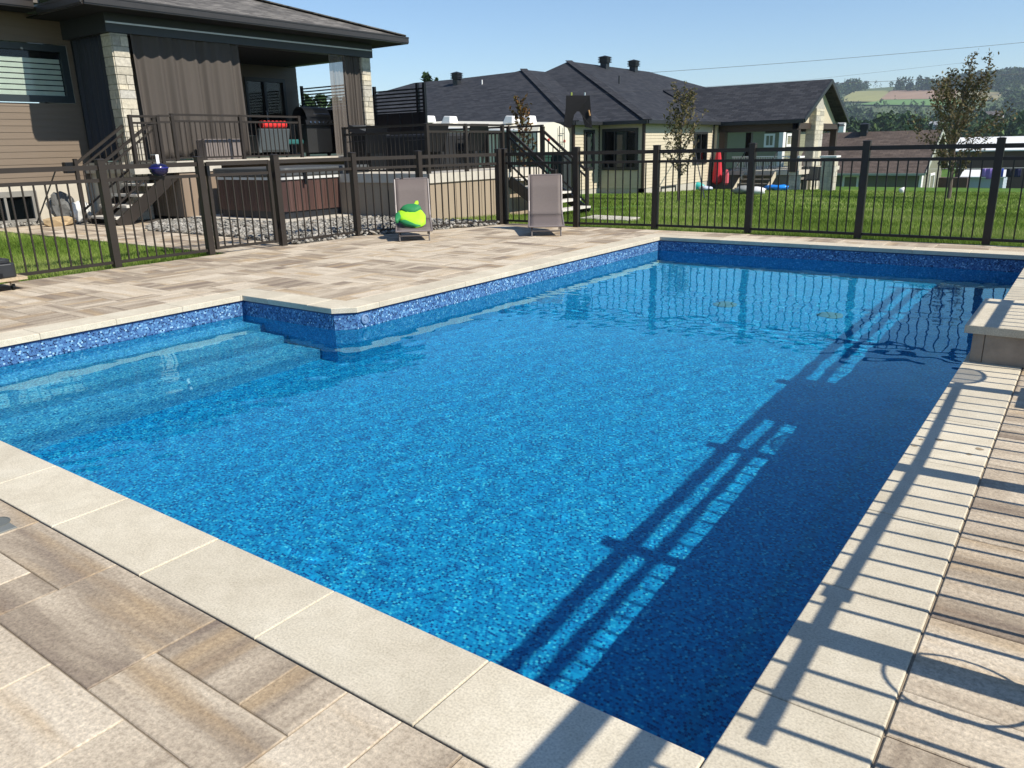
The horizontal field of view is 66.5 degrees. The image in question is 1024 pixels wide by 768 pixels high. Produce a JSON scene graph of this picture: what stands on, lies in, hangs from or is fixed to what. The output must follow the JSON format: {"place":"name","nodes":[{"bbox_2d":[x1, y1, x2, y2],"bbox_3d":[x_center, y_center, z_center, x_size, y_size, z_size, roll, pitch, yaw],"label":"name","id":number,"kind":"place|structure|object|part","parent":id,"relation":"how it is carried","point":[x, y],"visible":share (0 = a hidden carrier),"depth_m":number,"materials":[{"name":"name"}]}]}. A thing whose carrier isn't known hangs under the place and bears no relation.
{"place":"outdoors","nodes":[
{"label":"outdoors","id":0,"kind":"place"},
{"bbox_2d":[45,191,74,216],"bbox_3d":[-9.209,-3.578,16.015,0.538,0.748,0.537,11,21,35],"label":"boulder","id":1,"kind":"object","parent":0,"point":[54,204],"visible":0.51,"depth_m":15.84,"materials":[{"name":"grey stone"}]},
{"bbox_2d":[0,231,223,283],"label":"grass","id":2,"kind":"structure","parent":0,"point":[40,254],"depth_m":10.99,"materials":[{"name":"green plant"}]},
{"bbox_2d":[115,218,172,222],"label":"bare soil","id":3,"kind":"structure","parent":0,"point":[149,220],"depth_m":16.45,"materials":[{"name":"grey gravel"}]},
{"bbox_2d":[0,222,289,253],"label":"garden path","id":4,"kind":"structure","parent":0,"point":[70,230],"depth_m":13.24,"materials":[{"name":"beige stone"}]},
{"bbox_2d":[72,118,176,225],"bbox_3d":[-7.799,-4.239,15.787,1.176,2.137,1.558,11,21,35],"label":"outdoor stairs","id":5,"kind":"structure","parent":4,"relation":"on","point":[135,205],"depth_m":15.63,"materials":[{"name":"metal"}]},
{"bbox_2d":[62,162,74,172],"bbox_3d":[-8.746,-4.276,15.434,0.160,0.210,0.210,11,21,35],"label":"junction box","id":6,"kind":"object","parent":5,"relation":"attached to","point":[67,163],"visible":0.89,"depth_m":15.35,"materials":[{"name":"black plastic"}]},
{"label":"gravel bed","id":7,"kind":"structure","parent":4,"relation":"on","visible":0},
{"bbox_2d":[36,171,61,223],"bbox_3d":[-9.333,-3.746,15.664,0.822,1.118,0.133,1,17,8],"label":"garden hose stand","id":8,"kind":"object","parent":7,"relation":"on","point":[45,196],"visible":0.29,"depth_m":15.67,"materials":[{"name":"black metal"}]},
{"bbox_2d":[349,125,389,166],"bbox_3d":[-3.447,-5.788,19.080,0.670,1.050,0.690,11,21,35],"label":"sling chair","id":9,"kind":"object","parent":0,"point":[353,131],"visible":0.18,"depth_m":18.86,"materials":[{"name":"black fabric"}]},
{"bbox_2d":[0,240,1022,767],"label":"paver bed","id":10,"kind":"object","parent":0,"point":[462,756],"visible":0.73,"depth_m":2.07,"materials":[{"name":"stone pavers"}]},
{"bbox_2d":[0,501,483,767],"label":"pool deck","id":11,"kind":"structure","parent":10,"relation":"on","point":[103,630],"depth_m":2.00,"materials":[{"name":"beige stone"}]},
{"bbox_2d":[0,517,16,533],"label":"skimmer access","id":12,"kind":"object","parent":11,"relation":"on","point":[5,525],"visible":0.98,"depth_m":2.91,"materials":[{"name":"white plastic"}]},
{"bbox_2d":[0,223,1023,332],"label":"pool deck","id":13,"kind":"structure","parent":10,"relation":"on","point":[353,267],"depth_m":9.16,"materials":[{"name":"beige stone"}]},
{"bbox_2d":[0,274,27,289],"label":"wheeled dolly","id":14,"kind":"object","parent":13,"relation":"on","point":[12,281],"visible":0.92,"depth_m":8.10,"materials":[{"name":"brown wood"}]},
{"bbox_2d":[0,258,16,278],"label":"tool case","id":15,"kind":"object","parent":14,"relation":"on","point":[7,268],"visible":1,"depth_m":8.02,"materials":[{"name":"plastic"}]},
{"bbox_2d":[0,156,215,275],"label":"metal fence","id":16,"kind":"object","parent":13,"relation":"on","point":[100,167],"visible":0.97,"depth_m":9.46,"materials":[{"name":"brown metal"}]},
{"bbox_2d":[148,154,168,176],"bbox_3d":[-4.429,-2.734,9.770,0.240,0.266,0.240,11,21,35],"label":"float basket","id":17,"kind":"object","parent":16,"relation":"hanging from","point":[158,168],"visible":1,"depth_m":9.72,"materials":[{"name":"plastic"}]},
{"bbox_2d":[269,148,502,245],"bbox_3d":[-1.899,-3.077,12.562,4.128,1.285,0.444,-14,21,-36],"label":"metal fence","id":18,"kind":"object","parent":13,"relation":"on","point":[352,159],"visible":0.91,"depth_m":12.35,"materials":[{"name":"brown metal"}]},
{"bbox_2d":[204,160,278,249],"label":"metal gate","id":19,"kind":"structure","parent":18,"relation":"attached to","point":[268,172],"depth_m":10.81,"materials":[{"name":"brown metal"}]},
{"bbox_2d":[393,177,432,241],"bbox_3d":[-1.547,-2.739,12.162,0.558,0.867,1.446,-3,17,-7],"label":"sun lounger","id":20,"kind":"object","parent":13,"relation":"on","point":[409,190],"visible":0.78,"depth_m":12.44,"materials":[{"name":"grey fabric"}]},
{"bbox_2d":[395,201,425,227],"bbox_3d":[-1.549,-2.584,11.897,0.460,0.373,0.550,-2,17,-2],"label":"swim float","id":21,"kind":"object","parent":20,"relation":"on","point":[411,215],"visible":1,"depth_m":11.82,"materials":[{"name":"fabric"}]},
{"bbox_2d":[528,174,564,236],"bbox_3d":[0.531,-2.855,12.377,0.558,0.867,1.446,-1,17,2],"label":"sun lounger","id":22,"kind":"object","parent":13,"relation":"on","point":[545,204],"visible":1,"depth_m":12.64,"materials":[{"name":"grey fabric"}]},
{"bbox_2d":[501,137,1023,244],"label":"metal fence","id":23,"kind":"object","parent":13,"relation":"on","point":[1000,146],"visible":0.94,"depth_m":11.20,"materials":[{"name":"brown metal"}]},
{"bbox_2d":[874,368,1023,767],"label":"pool deck","id":24,"kind":"structure","parent":10,"relation":"on","point":[960,703],"depth_m":2.08,"materials":[{"name":"beige stone"}]},
{"bbox_2d":[0,163,1023,280],"bbox_3d":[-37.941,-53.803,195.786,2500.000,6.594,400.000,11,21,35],"label":"lawn","id":25,"kind":"structure","parent":0,"point":[944,173],"depth_m":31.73,"materials":[{"name":"green plant"}]},
{"bbox_2d":[0,0,408,223],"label":"house","id":26,"kind":"structure","parent":25,"relation":"on","point":[277,43],"depth_m":16.51,"materials":[{"name":"beige"}]},
{"bbox_2d":[0,190,41,223],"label":"window","id":27,"kind":"structure","parent":26,"relation":"in","point":[5,199],"depth_m":16.23,"materials":[{"name":"white glass"}]},
{"bbox_2d":[0,41,74,102],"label":"window","id":28,"kind":"structure","parent":26,"relation":"in","point":[29,72],"depth_m":16.15,"materials":[{"name":"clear glass"}]},
{"bbox_2d":[72,35,119,159],"bbox_3d":[-8.766,-5.997,16.475,1.253,2.410,0.120,11,21,35],"label":"outdoor curtain","id":29,"kind":"object","parent":26,"relation":"hanging from","point":[92,75],"visible":0.9,"depth_m":16.43,"materials":[{"name":"black fabric"}]},
{"bbox_2d":[130,34,250,159],"bbox_3d":[-6.977,-6.299,17.137,0.186,2.580,2.552,11,21,35],"label":"outdoor curtain","id":30,"kind":"object","parent":26,"relation":"hanging from","point":[178,76],"visible":0.73,"depth_m":17.03,"materials":[{"name":"fabric"}]},
{"bbox_2d":[244,77,291,154],"bbox_3d":[-7.121,-7.708,22.604,0.390,2.140,1.380,11,21,35],"label":"patio door","id":31,"kind":"structure","parent":26,"relation":"in","point":[262,94],"depth_m":22.57,"materials":[{"name":"black glass"}]},
{"bbox_2d":[328,54,351,154],"bbox_3d":[-4.491,-7.327,20.388,0.104,2.580,0.550,11,21,35],"label":"outdoor curtain","id":32,"kind":"object","parent":26,"relation":"hanging from","point":[337,69],"visible":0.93,"depth_m":20.35,"materials":[{"name":"grey fabric"}]},
{"bbox_2d":[343,56,365,151],"bbox_3d":[-4.194,-7.467,20.823,0.162,2.580,0.622,11,21,35],"label":"outdoor curtain","id":33,"kind":"object","parent":26,"relation":"hanging from","point":[355,101],"visible":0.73,"depth_m":20.74,"materials":[{"name":"fabric"}]},
{"bbox_2d":[86,155,343,218],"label":"raised patio","id":34,"kind":"structure","parent":25,"relation":"on","point":[179,196],"depth_m":16.55,"materials":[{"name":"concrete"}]},
{"bbox_2d":[126,113,303,173],"bbox_3d":[-6.193,-5.186,16.767,0.120,1.150,4.216,11,21,35],"label":"porch railing","id":35,"kind":"object","parent":34,"relation":"on","point":[172,121],"visible":0.94,"depth_m":16.30,"materials":[{"name":"brown metal"}]},
{"bbox_2d":[196,139,241,159],"bbox_3d":[-6.487,-5.221,17.368,0.350,0.440,0.950,11,21,35],"label":"storage box","id":36,"kind":"object","parent":34,"relation":"on","point":[220,147],"visible":0.69,"depth_m":17.16,"materials":[{"name":"white plastic"}]},
{"bbox_2d":[249,129,289,157],"bbox_3d":[-6.177,-6.052,19.647,0.796,0.690,0.930,11,21,35],"label":"patio armchair","id":37,"kind":"object","parent":34,"relation":"on","point":[268,141],"visible":0.69,"depth_m":19.33,"materials":[{"name":"grey wicker"}]},
{"bbox_2d":[260,120,286,128],"bbox_3d":[-5.914,-6.419,19.320,0.170,0.190,0.720,11,21,35],"label":"cushion","id":38,"kind":"object","parent":37,"relation":"on","point":[271,126],"visible":0.52,"depth_m":19.24,"materials":[{"name":"red fabric"}]},
{"bbox_2d":[289,139,303,143],"bbox_3d":[-5.921,-6.365,20.535,0.700,0.120,0.550,11,21,35],"label":"cushion","id":39,"kind":"object","parent":34,"relation":"on","point":[293,141],"visible":0.18,"depth_m":20.30,"materials":[{"name":"teal fabric"}]},
{"bbox_2d":[292,107,333,156],"bbox_3d":[-5.303,-6.750,20.892,0.692,1.259,0.980,11,21,35],"label":"barbecue grill","id":40,"kind":"object","parent":34,"relation":"on","point":[316,122],"visible":0.99,"depth_m":20.71,"materials":[{"name":"metal"}]},
{"bbox_2d":[300,86,335,153],"bbox_3d":[-5.118,-7.608,22.477,2.670,1.970,0.070,11,21,35],"label":"privacy screen","id":41,"kind":"object","parent":34,"relation":"on","point":[303,101],"visible":0.15,"depth_m":22.68,"materials":[{"name":"black plastic"}]},
{"bbox_2d":[0,215,498,244],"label":"river rocks","id":42,"kind":"object","parent":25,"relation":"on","point":[192,228],"visible":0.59,"depth_m":13.81,"materials":[{"name":"grey gravel"}]},
{"bbox_2d":[43,216,76,226],"bbox_3d":[-9.054,-3.245,15.635,0.515,0.220,0.451,-5,17,-11],"label":"flagstone","id":43,"kind":"object","parent":42,"relation":"on","point":[57,221],"visible":0.74,"depth_m":15.48,"materials":[{"name":"beige stone"}]},
{"bbox_2d":[70,201,92,221],"bbox_3d":[-8.827,-3.521,16.022,0.436,0.482,0.274,-14,21,-35],"label":"sack","id":44,"kind":"object","parent":42,"relation":"on","point":[77,211],"visible":0.61,"depth_m":15.90,"materials":[{"name":"white plastic"}]},
{"bbox_2d":[191,214,352,222],"bbox_3d":[-4.568,-3.653,16.824,3.150,0.090,3.300,11,21,35],"label":"tub pad","id":45,"kind":"object","parent":25,"relation":"on","point":[262,219],"visible":0.07,"depth_m":15.57,"materials":[{"name":"concrete"}]},
{"bbox_2d":[213,164,368,218],"bbox_3d":[-4.576,-4.066,16.482,2.400,1.020,2.430,11,21,35],"label":"hot tub","id":46,"kind":"object","parent":45,"relation":"on","point":[222,193],"visible":0.59,"depth_m":15.58,"materials":[{"name":"brown wood"}]},
{"bbox_2d":[299,93,312,106],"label":"background tree","id":47,"kind":"object","parent":25,"relation":"on","point":[307,101],"visible":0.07,"depth_m":74.92,"materials":[{"name":"green plant"}]},
{"bbox_2d":[311,94,331,107],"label":"background tree","id":48,"kind":"object","parent":25,"relation":"on","point":[321,100],"visible":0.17,"depth_m":75.78,"materials":[{"name":"green plant"}]},
{"bbox_2d":[421,71,432,81],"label":"background tree","id":49,"kind":"object","parent":25,"relation":"on","point":[425,76],"visible":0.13,"depth_m":59.88,"materials":[{"name":"green plant"}]},
{"bbox_2d":[340,167,545,219],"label":"patio","id":50,"kind":"structure","parent":25,"relation":"on","point":[369,195],"depth_m":15.57,"materials":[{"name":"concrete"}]},
{"bbox_2d":[347,125,387,165],"bbox_3d":[-3.098,-5.038,16.745,0.713,0.942,0.600,11,21,35],"label":"sling chair","id":51,"kind":"object","parent":50,"relation":"on","point":[372,130],"visible":0.45,"depth_m":16.51,"materials":[{"name":"black fabric"}]},
{"bbox_2d":[372,82,427,134],"bbox_3d":[-2.809,-6.510,19.718,1.780,1.970,0.070,11,21,35],"label":"privacy screen","id":52,"kind":"object","parent":50,"relation":"on","point":[412,117],"visible":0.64,"depth_m":19.55,"materials":[{"name":"black plastic"}]},
{"bbox_2d":[425,63,956,94],"bbox_3d":[6.150,-7.826,19.829,16.444,1.034,2.985,-6,18,-16],"label":"clothesline","id":53,"kind":"object","parent":52,"relation":"attached to","point":[664,89],"visible":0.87,"depth_m":18.43,"materials":[{"name":"black"}]},
{"bbox_2d":[564,92,591,127],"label":"hanging trousers","id":54,"kind":"object","parent":53,"relation":"hanging from","point":[579,103],"visible":1,"depth_m":17.26,"materials":[{"name":"black fabric"}]},
{"bbox_2d":[406,126,448,168],"bbox_3d":[-1.776,-5.002,16.522,0.713,0.942,0.600,11,21,35],"label":"sling chair","id":55,"kind":"object","parent":50,"relation":"on","point":[438,136],"visible":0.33,"depth_m":16.36,"materials":[{"name":"black fabric"}]},
{"bbox_2d":[385,133,477,169],"bbox_3d":[-1.813,-5.267,17.701,1.700,0.760,1.500,11,21,35],"label":"covered table","id":56,"kind":"object","parent":50,"relation":"on","point":[419,148],"visible":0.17,"depth_m":17.14,"materials":[{"name":"fabric"}]},
{"bbox_2d":[341,123,543,173],"bbox_3d":[-1.796,-5.076,16.865,3.413,0.920,3.853,11,21,35],"label":"patio railing","id":57,"kind":"object","parent":50,"relation":"on","point":[501,133],"visible":0.66,"depth_m":15.28,"materials":[{"name":"brown metal"}]},
{"bbox_2d":[456,126,487,162],"bbox_3d":[-0.965,-5.244,17.253,0.713,0.942,0.600,11,21,35],"label":"sling chair","id":58,"kind":"object","parent":50,"relation":"on","point":[478,128],"visible":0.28,"depth_m":17.05,"materials":[{"name":"black fabric"}]},
{"bbox_2d":[428,115,568,166],"bbox_3d":[-0.757,-8.381,28.562,5.676,2.928,2.220,11,21,35],"label":"camper trailer","id":59,"kind":"object","parent":25,"relation":"on","point":[558,133],"visible":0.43,"depth_m":27.07,"materials":[{"name":"white paint"}]},
{"bbox_3d":[-0.154,-8.265,26.959,0.700,0.750,0.030,11,21,35],"label":"window","id":60,"kind":"part","parent":59,"relation":"part of","materials":[{"name":"black glass"}]},
{"bbox_2d":[0,234,1023,767],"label":"swimming pool","id":61,"kind":"structure","parent":25,"relation":"in","point":[826,688],"depth_m":2.42,"materials":[{"name":"tile"}]},
{"bbox_2d":[0,250,1019,760],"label":"water","id":62,"kind":"structure","parent":61,"relation":"in","point":[640,492],"depth_m":4.16,"materials":[{"name":"blue liquid"}]},
{"bbox_2d":[964,298,1023,367],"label":"stone pedestal","id":63,"kind":"object","parent":61,"relation":"on","point":[995,327],"visible":1,"depth_m":4.67,"materials":[{"name":"grey stone"}]},
{"bbox_2d":[508,94,537,166],"bbox_3d":[0.264,-5.603,18.798,0.694,2.694,0.633,11,21,35],"label":"young tree","id":64,"kind":"object","parent":25,"relation":"on","point":[522,113],"visible":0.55,"depth_m":18.62,"materials":[{"name":"green plant"}]},
{"bbox_2d":[525,155,551,173],"bbox_3d":[0.774,-5.973,22.489,0.540,1.314,0.540,11,21,35],"label":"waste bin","id":65,"kind":"object","parent":25,"relation":"on","point":[546,159],"visible":0.18,"depth_m":22.26,"materials":[{"name":"plastic"}]},
{"bbox_2d":[246,55,849,193],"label":"house","id":66,"kind":"structure","parent":25,"relation":"on","point":[625,118],"depth_m":34.21,"materials":[{"name":"beige"}]},
{"bbox_2d":[583,130,594,169],"bbox_3d":[2.923,-9.075,30.255,0.221,1.480,0.770,11,21,35],"label":"window","id":67,"kind":"structure","parent":66,"relation":"in","point":[587,135],"depth_m":30.31,"materials":[{"name":"black glass"}]},
{"bbox_2d":[602,128,637,169],"bbox_3d":[4.226,-9.117,30.342,1.550,1.550,0.221,11,21,35],"label":"window","id":68,"kind":"structure","parent":66,"relation":"in","point":[621,138],"depth_m":30.33,"materials":[{"name":"black glass"}]},
{"bbox_2d":[660,185,675,191],"bbox_3d":[6.393,-7.928,31.950,0.060,0.340,1.400,11,21,35],"label":"window","id":69,"kind":"structure","parent":66,"relation":"in","point":[673,185],"depth_m":31.75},
{"bbox_2d":[692,132,707,163],"bbox_3d":[8.071,-10.213,33.796,0.221,1.320,1.450,11,21,35],"label":"window","id":70,"kind":"structure","parent":66,"relation":"in","point":[699,145],"depth_m":33.90,"materials":[{"name":"black glass"}]},
{"bbox_2d":[506,126,590,212],"bbox_3d":[0.803,-4.503,16.655,1.309,1.933,1.353,11,21,35],"label":"outdoor stairs","id":71,"kind":"structure","parent":25,"relation":"on","point":[509,133],"depth_m":16.59,"materials":[{"name":"metal"}]},
{"bbox_2d":[551,155,570,190],"bbox_3d":[1.418,-6.109,23.013,0.560,1.390,0.440,11,21,35],"label":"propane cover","id":72,"kind":"object","parent":25,"relation":"on","point":[564,170],"visible":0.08,"depth_m":22.74,"materials":[{"name":"grey plastic"}]},
{"bbox_2d":[581,215,608,218],"bbox_3d":[1.749,-3.235,15.236,0.700,0.055,0.700,11,21,35],"label":"stepping stone","id":73,"kind":"object","parent":25,"relation":"on","point":[596,216],"visible":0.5,"depth_m":15.31,"materials":[{"name":"stone"}]},
{"bbox_2d":[597,216,639,220],"bbox_3d":[2.033,-3.138,14.876,0.700,0.055,0.700,11,21,35],"label":"stepping stone","id":74,"kind":"object","parent":25,"relation":"on","point":[616,218],"visible":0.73,"depth_m":14.79,"materials":[{"name":"stone"}]},
{"bbox_2d":[661,80,708,198],"bbox_3d":[4.928,-7.052,22.799,1.195,3.398,1.584,7,19,27],"label":"young tree","id":75,"kind":"object","parent":25,"relation":"on","point":[677,134],"visible":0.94,"depth_m":22.53,"materials":[{"name":"green plant"}]},
{"bbox_2d":[692,136,704,198],"bbox_3d":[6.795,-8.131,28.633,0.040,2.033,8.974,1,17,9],"label":"garden pole","id":76,"kind":"object","parent":25,"relation":"on","point":[699,171],"visible":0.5,"depth_m":27.28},
{"bbox_2d":[696,182,704,189],"bbox_3d":[8.134,-8.660,34.214,0.776,0.370,0.403,11,21,35],"label":"toy box","id":77,"kind":"object","parent":25,"relation":"on","point":[698,184],"visible":0.41,"depth_m":34.03,"materials":[{"name":"teal plastic"}]},
{"bbox_2d":[699,186,712,189],"bbox_3d":[8.273,-8.350,33.267,0.622,0.212,0.405,6,18,23],"label":"toy box","id":78,"kind":"object","parent":25,"relation":"on","point":[706,188],"visible":0.66,"depth_m":33.12,"materials":[{"name":"white plastic"}]},
{"bbox_2d":[712,148,721,185],"bbox_3d":[9.161,-9.557,34.765,0.440,1.850,0.418,11,21,35],"label":"folded parasol","id":79,"kind":"object","parent":25,"relation":"on","point":[718,156],"visible":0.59,"depth_m":34.63,"materials":[{"name":"red fabric"}]},
{"bbox_2d":[723,169,728,184],"bbox_3d":[9.478,-9.141,34.526,0.222,0.680,0.222,-11,20,-29],"label":"towel","id":80,"kind":"object","parent":25,"relation":"on","point":[727,178],"visible":0.8,"depth_m":34.43,"materials":[{"name":"fabric"}]},
{"bbox_2d":[730,185,746,194],"bbox_3d":[8.453,-7.072,28.478,0.976,0.341,0.542,11,21,35],"label":"tarp","id":81,"kind":"object","parent":25,"relation":"on","point":[742,190],"visible":0.51,"depth_m":28.38,"materials":[{"name":"grey plastic"}]},
{"bbox_2d":[733,152,777,190],"bbox_3d":[10.492,-9.138,33.656,1.470,1.704,1.262,11,21,35],"label":"outdoor stairs","id":82,"kind":"structure","parent":25,"relation":"on","point":[743,174],"depth_m":33.72,"materials":[{"name":"grey wood"}]},
{"bbox_2d":[754,186,765,194],"bbox_3d":[8.752,-6.916,27.919,0.663,0.297,0.393,11,21,35],"label":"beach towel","id":83,"kind":"object","parent":25,"relation":"on","point":[757,190],"visible":0.57,"depth_m":27.77,"materials":[{"name":"white fabric"}]},
{"bbox_2d":[763,185,788,190],"bbox_3d":[11.126,-8.268,32.899,1.075,0.281,0.506,11,21,35],"label":"inflatable float","id":84,"kind":"object","parent":25,"relation":"on","point":[775,187],"visible":0.69,"depth_m":32.71,"materials":[{"name":"blue plastic"}]},
{"bbox_2d":[801,167,808,188],"bbox_3d":[12.651,-9.050,34.313,0.500,0.950,0.640,11,21,35],"label":"lawn chair","id":85,"kind":"object","parent":25,"relation":"on","point":[802,180],"visible":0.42,"depth_m":34.30,"materials":[{"name":"black plastic"}]},
{"bbox_2d":[801,167,818,189],"bbox_3d":[13.045,-9.015,34.176,0.500,0.950,0.640,11,21,35],"label":"lawn chair","id":86,"kind":"object","parent":25,"relation":"on","point":[810,175],"visible":0.6,"depth_m":34.25,"materials":[{"name":"black plastic"}]},
{"bbox_2d":[811,167,820,188],"bbox_3d":[13.490,-9.015,34.176,0.500,0.950,0.640,11,21,35],"label":"lawn chair","id":87,"kind":"object","parent":25,"relation":"on","point":[819,176],"visible":0.32,"depth_m":34.34,"materials":[{"name":"black plastic"}]},
{"bbox_2d":[801,123,948,186],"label":"house","id":88,"kind":"structure","parent":25,"relation":"on","point":[879,138],"depth_m":58.08,"materials":[{"name":"brown"}]},
{"bbox_2d":[842,176,858,186],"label":"window","id":89,"kind":"structure","parent":88,"relation":"in","point":[843,179],"depth_m":58.06,"materials":[{"name":"white paint"}]},
{"bbox_2d":[928,172,934,186],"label":"window","id":90,"kind":"structure","parent":88,"relation":"in","point":[931,174],"depth_m":58.80,"materials":[{"name":"white paint"}]},
{"bbox_2d":[937,177,968,187],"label":"wood fence","id":91,"kind":"object","parent":25,"relation":"on","point":[963,182],"visible":0.07,"depth_m":61.17,"materials":[{"name":"wood"}]},
{"bbox_2d":[904,48,1017,198],"bbox_3d":[13.253,-7.606,23.062,2.816,4.280,3.446,11,21,35],"label":"young tree","id":92,"kind":"object","parent":25,"relation":"on","point":[946,95],"visible":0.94,"depth_m":23.02,"materials":[{"name":"green plant"}]},
{"bbox_2d":[960,170,1006,187],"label":"garden shed","id":93,"kind":"structure","parent":25,"relation":"on","point":[975,178],"depth_m":64.47,"materials":[{"name":"white paint"}]},
{"bbox_2d":[955,136,1023,187],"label":"long building","id":94,"kind":"structure","parent":25,"relation":"on","point":[1008,164],"depth_m":80.18,"materials":[{"name":"white paint"}]},
{"bbox_2d":[958,168,1021,178],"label":"laundry line","id":95,"kind":"object","parent":25,"relation":"on","point":[987,173],"visible":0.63,"depth_m":49.30,"materials":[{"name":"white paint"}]},
{"bbox_2d":[986,111,1003,121],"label":"house","id":96,"kind":"structure","parent":25,"relation":"on","point":[988,112],"depth_m":258.22,"materials":[{"name":"grey"}]},
{"bbox_2d":[0,0,1023,107],"label":"sky","id":97,"kind":"structure","parent":0,"point":[472,38],"materials":[{"name":"blue"}]},
{"bbox_2d":[108,80,1023,161],"bbox_3d":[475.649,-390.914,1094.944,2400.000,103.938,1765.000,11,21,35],"label":"hills","id":98,"kind":"structure","parent":0,"point":[905,106],"depth_m":850.15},
{"bbox_2d":[117,66,1023,166],"bbox_3d":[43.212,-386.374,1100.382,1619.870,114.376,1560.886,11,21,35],"label":"forest","id":99,"kind":"object","parent":98,"relation":"on","point":[1003,81],"visible":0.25,"depth_m":676.29,"materials":[{"name":"green plant"}]},
{"bbox_2d":[838,122,845,132],"bbox_3d":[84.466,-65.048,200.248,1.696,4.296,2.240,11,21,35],"label":"house","id":100,"kind":"structure","parent":99,"relation":"on","point":[842,128],"depth_m":199.26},
{"bbox_2d":[718,132,805,168],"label":"house wall","id":101,"kind":"structure","parent":0,"point":[761,139],"depth_m":65.49,"materials":[{"name":"grey"}]},
{"bbox_2d":[764,134,774,146],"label":"window","id":102,"kind":"structure","parent":101,"relation":"in","point":[765,135],"depth_m":64.71,"materials":[{"name":"white paint"}]},
{"bbox_2d":[786,133,791,146],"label":"window","id":103,"kind":"structure","parent":101,"relation":"in","point":[787,134],"depth_m":65.42,"materials":[{"name":"white paint"}]},
{"bbox_2d":[652,42,1023,72],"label":"power wire","id":104,"kind":"object","parent":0,"point":[841,58],"visible":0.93,"depth_m":60.05,"materials":[{"name":"black metal"}]},
{"bbox_2d":[841,90,889,101],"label":"field","id":105,"kind":"structure","parent":0,"point":[866,96],"depth_m":1017.65,"materials":[{"name":"plant"}]},
{"bbox_2d":[861,99,959,105],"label":"field","id":106,"kind":"structure","parent":0,"point":[905,101],"depth_m":879.80,"materials":[{"name":"green plant"}]},
{"bbox_2d":[879,90,956,99],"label":"field","id":107,"kind":"structure","parent":0,"point":[906,94],"depth_m":959.49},
{"bbox_2d":[850,73,1023,82],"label":"power wire","id":108,"kind":"object","parent":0,"point":[924,79],"visible":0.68,"depth_m":60.04,"materials":[{"name":"black metal"}]},
{"bbox_2d":[955,91,1000,99],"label":"field","id":109,"kind":"structure","parent":0,"point":[993,95],"depth_m":846.82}
]}

